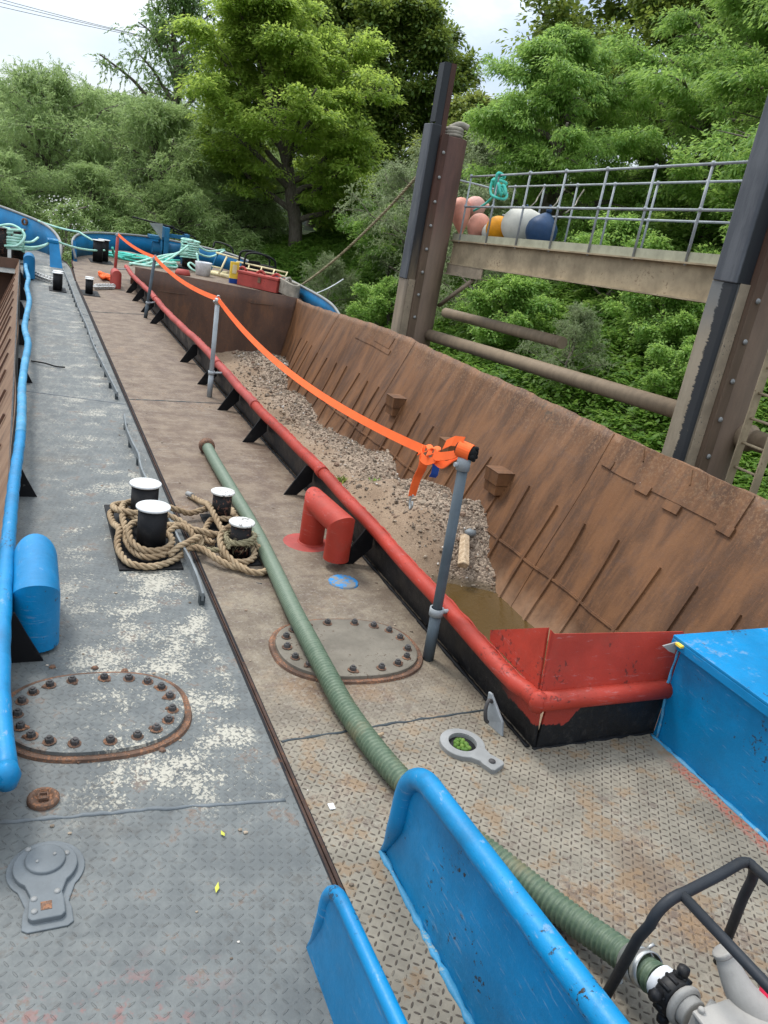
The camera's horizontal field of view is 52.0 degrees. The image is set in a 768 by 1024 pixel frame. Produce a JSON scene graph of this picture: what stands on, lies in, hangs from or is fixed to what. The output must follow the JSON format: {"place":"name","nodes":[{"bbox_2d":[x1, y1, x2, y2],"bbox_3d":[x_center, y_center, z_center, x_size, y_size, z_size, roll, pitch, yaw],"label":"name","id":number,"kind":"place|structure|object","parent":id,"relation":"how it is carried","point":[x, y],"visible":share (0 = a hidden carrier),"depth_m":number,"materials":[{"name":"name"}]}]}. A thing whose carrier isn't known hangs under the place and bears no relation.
{"place":"outdoors","nodes":[
{"label":"outdoors","id":0,"kind":"place"},
{"bbox_2d":[0,2,143,36],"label":"overhead wire","id":1,"kind":"object","parent":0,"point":[66,18],"visible":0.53,"depth_m":51.13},
{"bbox_2d":[4,0,141,35],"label":"overhead wire","id":2,"kind":"object","parent":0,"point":[68,17],"visible":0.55,"depth_m":52.05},
{"bbox_2d":[0,6,182,44],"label":"overhead wire","id":3,"kind":"object","parent":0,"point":[70,22],"visible":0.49,"depth_m":50.33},
{"bbox_2d":[0,0,691,188],"label":"sky","id":4,"kind":"structure","parent":0,"point":[26,36],"materials":[{"name":"white"}]},
{"bbox_2d":[22,150,767,494],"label":"ground","id":5,"kind":"structure","parent":0,"point":[306,230],"depth_m":16.45,"materials":[{"name":"plant"}]},
{"bbox_2d":[0,128,50,201],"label":"willow","id":6,"kind":"object","parent":5,"relation":"on","point":[4,145],"visible":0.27,"depth_m":31.50,"materials":[{"name":"green plant"}]},
{"bbox_2d":[0,146,73,217],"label":"willow","id":7,"kind":"object","parent":5,"relation":"on","point":[16,183],"visible":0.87,"depth_m":28.81,"materials":[{"name":"green plant"}]},
{"bbox_2d":[0,81,85,180],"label":"willow","id":8,"kind":"object","parent":5,"relation":"on","point":[23,134],"visible":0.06,"depth_m":36.78,"materials":[{"name":"green plant"}]},
{"bbox_2d":[34,195,99,263],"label":"blossom shrub","id":9,"kind":"object","parent":5,"relation":"on","point":[70,210],"visible":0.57,"depth_m":25.88,"materials":[{"name":"green plant"}]},
{"bbox_2d":[0,52,160,207],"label":"willow","id":10,"kind":"object","parent":5,"relation":"on","point":[33,88],"visible":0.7,"depth_m":32.24,"materials":[{"name":"green plant"}]},
{"bbox_2d":[17,160,154,231],"bbox_3d":[-11.528,-11.798,31.031,5.491,3.824,4.956,-6,25,-38],"label":"willow","id":11,"kind":"object","parent":5,"relation":"on","point":[91,176],"visible":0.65,"depth_m":30.16,"materials":[{"name":"green plant"}]},
{"bbox_2d":[17,74,189,208],"bbox_3d":[-13.549,-16.794,38.509,10.628,7.401,9.592,18,21,21],"label":"willow","id":12,"kind":"object","parent":5,"relation":"on","point":[113,95],"visible":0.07,"depth_m":36.64,"materials":[{"name":"green plant"}]},
{"bbox_2d":[0,195,271,266],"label":"reeds","id":13,"kind":"object","parent":5,"relation":"on","point":[238,245],"visible":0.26,"depth_m":30.24,"materials":[{"name":"green plant"}]},
{"bbox_2d":[47,87,242,231],"bbox_3d":[-9.801,-13.922,33.806,8.857,7.342,7.994,15,20,13],"label":"willow","id":14,"kind":"object","parent":5,"relation":"on","point":[157,122],"visible":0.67,"depth_m":31.87,"materials":[{"name":"green plant"}]},
{"bbox_2d":[83,0,218,139],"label":"poplar","id":15,"kind":"object","parent":5,"relation":"on","point":[177,61],"visible":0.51,"depth_m":43.50,"materials":[{"name":"green plant"}]},
{"bbox_2d":[103,170,269,249],"bbox_3d":[-7.888,-11.443,31.085,5.817,3.834,5.842,18,21,22],"label":"willow","id":16,"kind":"object","parent":5,"relation":"on","point":[187,198],"visible":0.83,"depth_m":30.50,"materials":[{"name":"green plant"}]},
{"bbox_2d":[109,104,303,231],"bbox_3d":[-7.961,-15.723,38.081,9.193,7.093,10.185,9,20,-2],"label":"willow","id":17,"kind":"object","parent":5,"relation":"on","point":[199,122],"visible":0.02,"depth_m":36.33,"materials":[{"name":"green plant"}]},
{"bbox_2d":[149,126,312,236],"bbox_3d":[-6.804,-14.442,36.178,8.414,6.241,7.594,-1,22,-27],"label":"willow","id":18,"kind":"object","parent":5,"relation":"on","point":[278,193],"visible":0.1,"depth_m":34.98,"materials":[{"name":"green plant"}]},
{"bbox_2d":[185,164,288,244],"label":"willow","id":19,"kind":"object","parent":5,"relation":"on","point":[247,203],"visible":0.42,"depth_m":33.69,"materials":[{"name":"green plant"}]},
{"bbox_2d":[158,0,408,248],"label":"ash tree","id":20,"kind":"object","parent":5,"relation":"on","point":[279,43],"visible":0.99,"depth_m":30.30,"materials":[{"name":"green plant"}]},
{"bbox_2d":[295,251,360,314],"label":"sallow bush","id":21,"kind":"object","parent":5,"relation":"on","point":[335,276],"visible":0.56,"depth_m":26.85,"materials":[{"name":"green plant"}]},
{"bbox_2d":[241,0,420,226],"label":"sycamore","id":22,"kind":"object","parent":5,"relation":"on","point":[346,18],"visible":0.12,"depth_m":41.39,"materials":[{"name":"green plant"}]},
{"bbox_2d":[294,158,373,237],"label":"elder bush","id":23,"kind":"object","parent":5,"relation":"on","point":[305,211],"visible":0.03,"depth_m":35.17,"materials":[{"name":"green plant"}]},
{"bbox_2d":[329,203,408,284],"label":"elder bush","id":24,"kind":"object","parent":5,"relation":"on","point":[356,228],"visible":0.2,"depth_m":27.83,"materials":[{"name":"green plant"}]},
{"bbox_2d":[345,275,398,328],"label":"elder bush","id":25,"kind":"object","parent":5,"relation":"on","point":[381,301],"visible":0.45,"depth_m":23.69,"materials":[{"name":"green plant"}]},
{"bbox_2d":[271,0,488,206],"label":"sycamore","id":26,"kind":"object","parent":5,"relation":"on","point":[424,39],"visible":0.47,"depth_m":40.84,"materials":[{"name":"green plant"}]},
{"bbox_2d":[345,166,451,239],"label":"elder bush","id":27,"kind":"object","parent":5,"relation":"on","point":[373,207],"visible":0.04,"depth_m":30.16,"materials":[{"name":"green plant"}]},
{"bbox_2d":[332,138,500,279],"bbox_3d":[1.464,-9.199,25.916,6.665,6.282,6.099,8,20,-4],"label":"sallow bush","id":28,"kind":"object","parent":5,"relation":"on","point":[401,173],"visible":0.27,"depth_m":25.45,"materials":[{"name":"green plant"}]},
{"bbox_2d":[401,88,507,196],"bbox_3d":[3.512,-15.078,35.352,5.787,7.117,7.131,12,20,5],"label":"hawthorn","id":29,"kind":"object","parent":5,"relation":"on","point":[461,105],"visible":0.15,"depth_m":33.53,"materials":[{"name":"green plant"}]},
{"bbox_2d":[394,127,528,233],"bbox_3d":[3.088,-10.669,27.912,5.489,5.654,5.999,3,21,-20],"label":"sallow bush","id":30,"kind":"object","parent":5,"relation":"on","point":[479,151],"visible":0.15,"depth_m":26.91,"materials":[{"name":"green plant"}]},
{"bbox_2d":[243,227,704,396],"bbox_3d":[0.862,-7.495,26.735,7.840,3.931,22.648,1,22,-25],"label":"grass slope","id":31,"kind":"structure","parent":5,"relation":"on","point":[309,239],"depth_m":30.52,"materials":[{"name":"green plant"}]},
{"bbox_2d":[391,177,558,328],"bbox_3d":[2.611,-6.812,22.069,4.758,4.900,5.199,-1,22,-27],"label":"sallow bush","id":32,"kind":"object","parent":5,"relation":"on","point":[479,191],"visible":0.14,"depth_m":21.27,"materials":[{"name":"green plant"}]},
{"bbox_2d":[451,273,567,347],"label":"elder bush","id":33,"kind":"object","parent":5,"relation":"on","point":[508,292],"visible":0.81,"depth_m":19.11,"materials":[{"name":"green plant"}]},
{"bbox_2d":[309,161,725,326],"bbox_3d":[11.018,-10.386,27.704,17.651,7.887,34.631,1,22,-25],"label":"ivy","id":34,"kind":"object","parent":5,"relation":"on","point":[680,236],"visible":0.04,"depth_m":23.39,"materials":[{"name":"green plant"}]},
{"bbox_2d":[336,245,767,499],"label":"nettles","id":35,"kind":"object","parent":5,"relation":"on","point":[636,360],"visible":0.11,"depth_m":16.47,"materials":[{"name":"green plant"}]},
{"bbox_2d":[511,302,622,409],"bbox_3d":[3.924,-3.187,16.657,2.440,2.513,2.666,3,21,-20],"label":"sallow bush","id":36,"kind":"object","parent":5,"relation":"on","point":[583,325],"visible":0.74,"depth_m":16.39,"materials":[{"name":"green plant"}]},
{"bbox_2d":[502,144,645,225],"bbox_3d":[6.191,-11.174,28.587,5.631,5.258,5.123,7,20,-9],"label":"elder bush","id":37,"kind":"object","parent":5,"relation":"on","point":[574,149],"visible":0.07,"depth_m":27.33,"materials":[{"name":"green plant"}]},
{"bbox_2d":[458,21,692,242],"bbox_3d":[5.630,-10.221,24.288,7.566,8.138,7.689,23,24,33],"label":"ash tree","id":38,"kind":"object","parent":5,"relation":"on","point":[567,64],"visible":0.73,"depth_m":22.39,"materials":[{"name":"green plant"}]},
{"bbox_2d":[490,0,742,170],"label":"sycamore","id":39,"kind":"object","parent":5,"relation":"on","point":[559,11],"visible":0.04,"depth_m":37.86,"materials":[{"name":"green plant"}]},
{"bbox_2d":[563,211,673,318],"bbox_3d":[5.886,-6.018,20.180,3.119,3.200,3.428,7,20,-8],"label":"elder bush","id":40,"kind":"object","parent":5,"relation":"on","point":[622,233],"visible":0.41,"depth_m":19.43,"materials":[{"name":"green plant"}]},
{"bbox_2d":[600,291,704,355],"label":"elder bush","id":41,"kind":"object","parent":5,"relation":"on","point":[643,305],"visible":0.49,"depth_m":16.64,"materials":[{"name":"green plant"}]},
{"bbox_2d":[590,0,735,169],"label":"sycamore","id":42,"kind":"object","parent":5,"relation":"on","point":[648,4],"visible":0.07,"depth_m":29.53,"materials":[{"name":"green plant"}]},
{"bbox_2d":[637,334,695,420],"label":"elder bush","id":43,"kind":"object","parent":5,"relation":"on","point":[659,352],"visible":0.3,"depth_m":14.41,"materials":[{"name":"green plant"}]},
{"bbox_2d":[583,0,767,250],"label":"ash tree","id":44,"kind":"object","parent":5,"relation":"on","point":[718,48],"visible":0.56,"depth_m":23.06,"materials":[{"name":"green plant"}]},
{"bbox_2d":[631,0,741,55],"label":"sycamore","id":45,"kind":"object","parent":5,"relation":"on","point":[654,10],"depth_m":29.51,"materials":[{"name":"green plant"}]},
{"bbox_2d":[663,131,754,253],"bbox_3d":[9.755,-7.685,20.691,4.897,4.572,4.455,-10,27,-43],"label":"elder bush","id":46,"kind":"object","parent":5,"relation":"on","point":[688,173],"visible":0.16,"depth_m":20.21,"materials":[{"name":"green plant"}]},
{"bbox_2d":[695,219,729,253],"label":"elder bush","id":47,"kind":"object","parent":5,"relation":"on","point":[710,243],"depth_m":18.09,"materials":[{"name":"green plant"}]},
{"bbox_2d":[671,0,767,235],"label":"ash tree","id":48,"kind":"object","parent":5,"relation":"on","point":[724,82],"visible":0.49,"depth_m":19.60,"materials":[{"name":"green plant"}]},
{"label":"water","id":49,"kind":"structure","parent":0,"visible":0},
{"bbox_2d":[0,205,407,1023],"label":"barge","id":50,"kind":"object","parent":49,"relation":"on","point":[102,921],"visible":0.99,"depth_m":2.89,"materials":[{"name":"grey paint"}]},
{"bbox_2d":[0,223,38,251],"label":"rope coil","id":51,"kind":"object","parent":50,"relation":"on","point":[19,242],"visible":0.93,"depth_m":15.86,"materials":[{"name":"fabric"}]},
{"bbox_2d":[35,271,52,282],"bbox_3d":[-6.433,-4.428,14.802,0.845,0.122,0.124,24,24,34],"label":"chain","id":52,"kind":"object","parent":50,"relation":"on","point":[42,276],"visible":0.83,"depth_m":14.72,"materials":[{"name":"white paint"}]},
{"bbox_2d":[31,360,64,367],"bbox_3d":[-3.658,-1.606,8.540,0.407,0.034,0.065,13,20,8],"label":"black cable","id":53,"kind":"object","parent":50,"relation":"on","point":[48,364],"visible":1,"depth_m":8.52,"materials":[{"name":"plastic"}]},
{"bbox_2d":[71,232,767,1023],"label":"barge","id":54,"kind":"object","parent":49,"relation":"on","point":[631,582],"visible":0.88,"depth_m":3.73,"materials":[{"name":"red paint"}]},
{"bbox_2d":[23,239,104,251],"bbox_3d":[-6.796,-5.784,17.142,0.469,0.304,2.581,17,21,18],"label":"mooring line","id":55,"kind":"object","parent":54,"relation":"attached to","point":[33,248],"visible":0.96,"depth_m":16.27,"materials":[{"name":"green fabric"}]},
{"bbox_2d":[38,220,92,240],"bbox_3d":[-7.271,-6.455,18.137,1.494,0.284,0.081,12,20,6],"label":"mooring line","id":56,"kind":"object","parent":54,"relation":"attached to","point":[79,232],"visible":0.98,"depth_m":18.11,"materials":[{"name":"green fabric"}]},
{"bbox_2d":[98,271,109,280],"bbox_3d":[-5.658,-4.825,16.139,0.377,0.144,0.601,1,22,-25],"label":"rope heap","id":57,"kind":"object","parent":54,"relation":"on","point":[103,275],"visible":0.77,"depth_m":16.04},
{"bbox_2d":[93,284,115,288],"bbox_3d":[-5.364,-4.319,15.077,0.113,0.104,0.678,16,20,16],"label":"chain","id":58,"kind":"object","parent":54,"relation":"on","point":[103,286],"visible":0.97,"depth_m":15.07,"materials":[{"name":"white paint"}]},
{"bbox_2d":[109,250,148,261],"bbox_3d":[-6.475,-6.582,20.247,1.705,0.137,0.998,12,20,7],"label":"rope coil","id":59,"kind":"object","parent":54,"relation":"on","point":[132,253],"visible":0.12,"depth_m":20.48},
{"bbox_2d":[108,246,180,265],"bbox_3d":[-5.994,-6.370,19.578,1.963,0.353,1.645,1,22,-25],"label":"rope heap","id":60,"kind":"object","parent":54,"relation":"on","point":[125,256],"visible":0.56,"depth_m":19.50,"materials":[{"name":"fabric"}]},
{"bbox_2d":[145,258,177,267],"bbox_3d":[-5.580,-6.262,19.778,0.799,0.153,0.874,1,22,-25],"label":"rope coil","id":61,"kind":"object","parent":54,"relation":"on","point":[167,263],"visible":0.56,"depth_m":19.55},
{"bbox_2d":[132,216,195,263],"bbox_3d":[-5.812,-7.184,20.950,1.772,1.041,0.600,1,22,-25],"label":"windlass","id":62,"kind":"object","parent":54,"relation":"on","point":[162,245],"visible":0.82,"depth_m":20.76,"materials":[{"name":"blue paint"}]},
{"bbox_2d":[129,238,225,271],"bbox_3d":[-4.877,-6.508,19.964,1.178,0.750,3.563,19,22,24],"label":"rope coil","id":63,"kind":"object","parent":54,"relation":"on","point":[183,251],"visible":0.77,"depth_m":20.02,"materials":[{"name":"fabric"}]},
{"bbox_2d":[175,269,189,275],"bbox_3d":[-4.792,-5.715,18.748,0.359,0.130,0.359,1,22,-25],"label":"deck cap","id":64,"kind":"object","parent":54,"relation":"on","point":[183,272],"visible":0.98,"depth_m":18.62,"materials":[{"name":"red paint"}]},
{"bbox_2d":[107,494,266,575],"bbox_3d":[-1.253,0.049,4.917,0.888,0.192,1.293,1,22,-25],"label":"mooring rope","id":65,"kind":"object","parent":54,"relation":"on","point":[198,535],"visible":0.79,"depth_m":4.62,"materials":[{"name":"fabric"}]},
{"bbox_2d":[178,241,196,269],"bbox_3d":[-5.033,-6.633,20.365,0.560,0.672,0.500,1,22,-25],"label":"mooring post","id":66,"kind":"object","parent":54,"relation":"on","point":[185,261],"visible":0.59,"depth_m":20.27,"materials":[{"name":"metal"}]},
{"bbox_2d":[195,261,212,276],"bbox_3d":[-4.452,-5.986,19.377,0.425,0.322,0.410,1,22,-25],"label":"bucket","id":67,"kind":"object","parent":54,"relation":"on","point":[202,268],"visible":1,"depth_m":19.24,"materials":[{"name":"white plastic"}]},
{"bbox_2d":[210,270,228,278],"bbox_3d":[-4.120,-6.037,19.951,1.015,0.180,0.264,23,23,32],"label":"fender pole","id":68,"kind":"object","parent":54,"relation":"on","point":[224,274],"visible":0.52,"depth_m":19.89,"materials":[{"name":"beige paint"}]},
{"bbox_2d":[185,491,260,553],"bbox_3d":[-1.110,0.018,5.088,0.398,0.179,1.137,1,22,-25],"label":"frayed rope","id":69,"kind":"object","parent":54,"relation":"on","point":[252,540],"visible":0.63,"depth_m":4.69,"materials":[{"name":"fabric"}]},
{"bbox_2d":[213,241,233,253],"bbox_3d":[-4.364,-7.228,21.488,0.649,0.241,0.170,12,20,5],"label":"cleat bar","id":70,"kind":"object","parent":54,"relation":"on","point":[223,244],"visible":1,"depth_m":21.45,"materials":[{"name":"black paint"}]},
{"bbox_2d":[211,252,237,275],"bbox_3d":[-4.123,-6.249,19.889,0.618,0.549,0.670,23,23,31],"label":"step trestle","id":71,"kind":"object","parent":54,"relation":"on","point":[222,266],"visible":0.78,"depth_m":19.95,"materials":[{"name":"beige paint"}]},
{"bbox_2d":[229,261,239,283],"bbox_3d":[-3.581,-5.721,18.821,0.200,0.490,0.106,1,22,-25],"label":"carton","id":72,"kind":"object","parent":54,"relation":"on","point":[233,273],"visible":0.91,"depth_m":18.77,"materials":[{"name":"yellow cardboard"}]},
{"bbox_2d":[238,250,276,276],"bbox_3d":[-3.159,-6.077,19.608,0.841,0.761,0.682,1,22,-25],"label":"generator","id":73,"kind":"object","parent":54,"relation":"on","point":[257,262],"visible":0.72,"depth_m":19.38,"materials":[{"name":"black metal"}]},
{"bbox_2d":[237,270,283,292],"bbox_3d":[-2.935,-5.456,18.636,1.211,0.335,0.375,19,21,23],"label":"tool chest","id":74,"kind":"object","parent":54,"relation":"on","point":[259,281],"visible":0.81,"depth_m":18.48,"materials":[{"name":"red paint"}]},
{"bbox_2d":[239,266,281,277],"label":"work gloves","id":75,"kind":"object","parent":74,"relation":"on","point":[259,271],"visible":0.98,"depth_m":18.54,"materials":[{"name":"fabric"}]},
{"bbox_2d":[236,261,287,276],"bbox_3d":[-2.964,-5.865,18.998,1.522,0.138,0.254,17,21,19],"label":"boarding ladder","id":76,"kind":"object","parent":74,"relation":"on","point":[261,267],"visible":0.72,"depth_m":18.97,"materials":[{"name":"beige paint"}]},
{"bbox_2d":[279,277,300,297],"bbox_3d":[-2.235,-5.242,18.345,0.369,0.477,0.983,-2,23,-31],"label":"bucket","id":77,"kind":"object","parent":54,"relation":"on","point":[288,286],"visible":0.84,"depth_m":18.08,"materials":[{"name":"plastic"}]},
{"bbox_2d":[118,233,478,509],"bbox_3d":[-2.469,-2.809,9.788,0.162,0.522,14.623,0,22,-25],"label":"webbing strap","id":78,"kind":"object","parent":54,"relation":"attached to","point":[463,449],"visible":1,"depth_m":4.34,"materials":[{"name":"fabric"}]},
{"bbox_2d":[45,383,615,958],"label":"fallen leaves","id":79,"kind":"object","parent":54,"relation":"on","point":[279,703],"visible":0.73,"depth_m":3.41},
{"bbox_2d":[317,279,343,292],"bbox_3d":[-1.227,-5.089,17.752,0.669,0.410,0.022,-3,24,-33],"label":"thin line","id":80,"kind":"object","parent":54,"relation":"attached to","point":[330,286],"visible":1,"depth_m":17.76,"materials":[{"name":"fabric"}]},
{"bbox_2d":[327,803,335,809],"bbox_3d":[-0.192,1.076,2.878,0.022,0.003,0.030,1,22,-25],"label":"paper scrap","id":81,"kind":"object","parent":54,"relation":"on","point":[331,806],"visible":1,"depth_m":2.88,"materials":[{"name":"white paper"}]},
{"bbox_2d":[198,438,663,994],"bbox_3d":[-0.485,0.394,4.351,0.428,0.200,5.306,-1,22,-27],"label":"suction hose","id":82,"kind":"object","parent":54,"relation":"on","point":[590,932],"visible":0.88,"depth_m":3.10,"materials":[{"name":"rubber"}]},
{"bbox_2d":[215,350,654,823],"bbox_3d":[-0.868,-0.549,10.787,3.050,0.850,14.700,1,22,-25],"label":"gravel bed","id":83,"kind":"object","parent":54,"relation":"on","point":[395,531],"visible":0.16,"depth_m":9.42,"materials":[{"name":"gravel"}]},
{"bbox_2d":[336,475,347,484],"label":"weed","id":84,"kind":"object","parent":83,"relation":"on","point":[343,480],"visible":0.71,"depth_m":10.44,"materials":[{"name":"green plant"}]},
{"bbox_2d":[457,534,469,567],"bbox_3d":[0.881,0.425,8.667,0.124,0.230,0.493,10,20,1],"label":"driftwood","id":85,"kind":"object","parent":83,"relation":"on","point":[463,556],"visible":1,"depth_m":8.60,"materials":[{"name":"wood"}]},
{"bbox_2d":[464,528,475,536],"bbox_3d":[0.977,0.235,8.907,0.143,0.083,0.119,1,22,-25],"label":"stone","id":86,"kind":"object","parent":83,"relation":"on","point":[470,532],"visible":1,"depth_m":8.87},
{"bbox_2d":[436,583,547,674],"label":"puddle","id":87,"kind":"object","parent":83,"relation":"on","point":[485,611],"visible":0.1,"depth_m":8.12,"materials":[{"name":"brown liquid"}]},
{"bbox_2d":[603,857,767,1023],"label":"water pump","id":88,"kind":"object","parent":54,"relation":"on","point":[674,996],"visible":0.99,"depth_m":2.11,"materials":[{"name":"black paint"}]},
{"bbox_2d":[391,62,466,346],"bbox_3d":[0.633,-4.051,15.421,0.825,8.360,0.620,1,22,-25],"label":"mooring pile","id":89,"kind":"object","parent":49,"relation":"in","point":[437,180],"visible":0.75,"depth_m":14.65,"materials":[{"name":"metal"}]},
{"bbox_2d":[301,176,415,284],"bbox_3d":[-0.645,-5.791,16.546,0.061,2.618,3.946,-4,24,-35],"label":"mooring line","id":90,"kind":"object","parent":89,"relation":"attached to","point":[368,228],"visible":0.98,"depth_m":16.16,"materials":[{"name":"fabric"}]},
{"bbox_2d":[445,121,469,138],"bbox_3d":[1.304,-6.979,14.398,0.458,0.317,0.375,1,22,-25],"label":"rope coil","id":91,"kind":"object","parent":89,"relation":"on","point":[456,129],"visible":0.82,"depth_m":14.27,"materials":[{"name":"fabric"}]},
{"bbox_2d":[441,308,566,348],"bbox_3d":[2.097,-3.457,14.629,0.200,0.368,4.158,1,22,-25],"label":"cross pipe","id":92,"kind":"object","parent":89,"relation":"attached to","point":[548,339],"visible":1,"depth_m":14.15,"materials":[{"name":"metal"}]},
{"bbox_2d":[425,329,676,417],"bbox_3d":[2.344,-2.264,12.277,0.224,0.601,7.611,1,22,-25],"label":"cross pipe","id":93,"kind":"object","parent":89,"relation":"attached to","point":[651,402],"visible":0.66,"depth_m":11.45,"materials":[{"name":"metal"}]},
{"bbox_2d":[437,160,747,307],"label":"walkway","id":94,"kind":"structure","parent":89,"relation":"attached to","point":[688,275],"depth_m":11.48,"materials":[{"name":"metal"}]},
{"bbox_2d":[453,197,470,233],"bbox_3d":[1.472,-5.765,15.479,0.396,0.795,0.413,1,22,-25],"label":"buoy","id":95,"kind":"object","parent":94,"relation":"on","point":[458,212],"visible":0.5,"depth_m":15.30,"materials":[{"name":"pink plastic"}]},
{"bbox_2d":[468,196,488,216],"bbox_3d":[1.862,-6.055,15.648,0.537,0.400,0.400,1,22,-25],"label":"buoy","id":96,"kind":"object","parent":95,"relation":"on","point":[476,201],"visible":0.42,"depth_m":15.47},
{"bbox_2d":[467,213,488,235],"bbox_3d":[1.774,-5.324,14.862,0.430,0.604,0.427,1,22,-25],"label":"buoy","id":97,"kind":"object","parent":94,"relation":"on","point":[477,223],"visible":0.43,"depth_m":14.68,"materials":[{"name":"pink plastic"}]},
{"bbox_2d":[482,224,486,235],"bbox_3d":[2.044,-5.267,14.670,0.427,0.492,0.367,1,22,-25],"label":"buoy","id":98,"kind":"object","parent":94,"relation":"on","point":[484,231],"visible":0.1,"depth_m":14.59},
{"bbox_2d":[473,172,507,211],"bbox_3d":[1.853,-5.670,13.976,0.292,0.676,1.221,1,22,-25],"label":"rope knot","id":99,"kind":"object","parent":94,"relation":"attached to","point":[501,189],"visible":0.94,"depth_m":13.64,"materials":[{"name":"fabric"}]},
{"bbox_2d":[486,216,503,236],"bbox_3d":[2.042,-5.119,14.232,0.462,0.448,0.559,1,22,-25],"label":"buoy","id":100,"kind":"object","parent":94,"relation":"on","point":[495,228],"visible":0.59,"depth_m":14.01,"materials":[{"name":"plastic"}]},
{"bbox_2d":[501,209,539,238],"bbox_3d":[2.368,-4.973,13.670,0.625,0.617,0.697,1,22,-25],"label":"buoy","id":101,"kind":"object","parent":94,"relation":"on","point":[510,223],"visible":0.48,"depth_m":13.46,"materials":[{"name":"plastic"}]},
{"bbox_2d":[530,187,543,206],"bbox_3d":[2.720,-5.608,14.105,0.268,0.432,0.112,-2,23,-31],"label":"lanyard","id":102,"kind":"object","parent":94,"relation":"hanging from","point":[537,197],"visible":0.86,"depth_m":14.10,"materials":[{"name":"grey fabric"}]},
{"bbox_2d":[525,205,557,240],"bbox_3d":[2.622,-4.729,13.032,0.520,0.690,0.518,1,22,-25],"label":"buoy","id":103,"kind":"object","parent":94,"relation":"on","point":[539,227],"visible":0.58,"depth_m":12.87,"materials":[{"name":"plastic"}]},
{"bbox_2d":[565,190,583,213],"bbox_3d":[3.183,-5.159,13.092,0.268,0.432,0.112,-2,23,-31],"label":"lanyard","id":104,"kind":"object","parent":94,"relation":"hanging from","point":[576,202],"visible":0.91,"depth_m":13.11,"materials":[{"name":"grey fabric"}]},
{"bbox_2d":[662,95,767,480],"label":"mooring pile","id":105,"kind":"object","parent":49,"relation":"in","point":[725,364],"visible":0.46,"depth_m":8.30,"materials":[{"name":"metal"}]},
{"bbox_2d":[733,424,767,453],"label":"cross pipe","id":106,"kind":"object","parent":105,"relation":"attached to","point":[757,437],"visible":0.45,"depth_m":8.50,"materials":[{"name":"metal"}]},
{"bbox_2d":[725,350,767,494],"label":"ladder","id":107,"kind":"object","parent":106,"relation":"attached to","point":[758,393],"visible":0.32,"depth_m":8.27,"materials":[{"name":"metal"}]}
]}

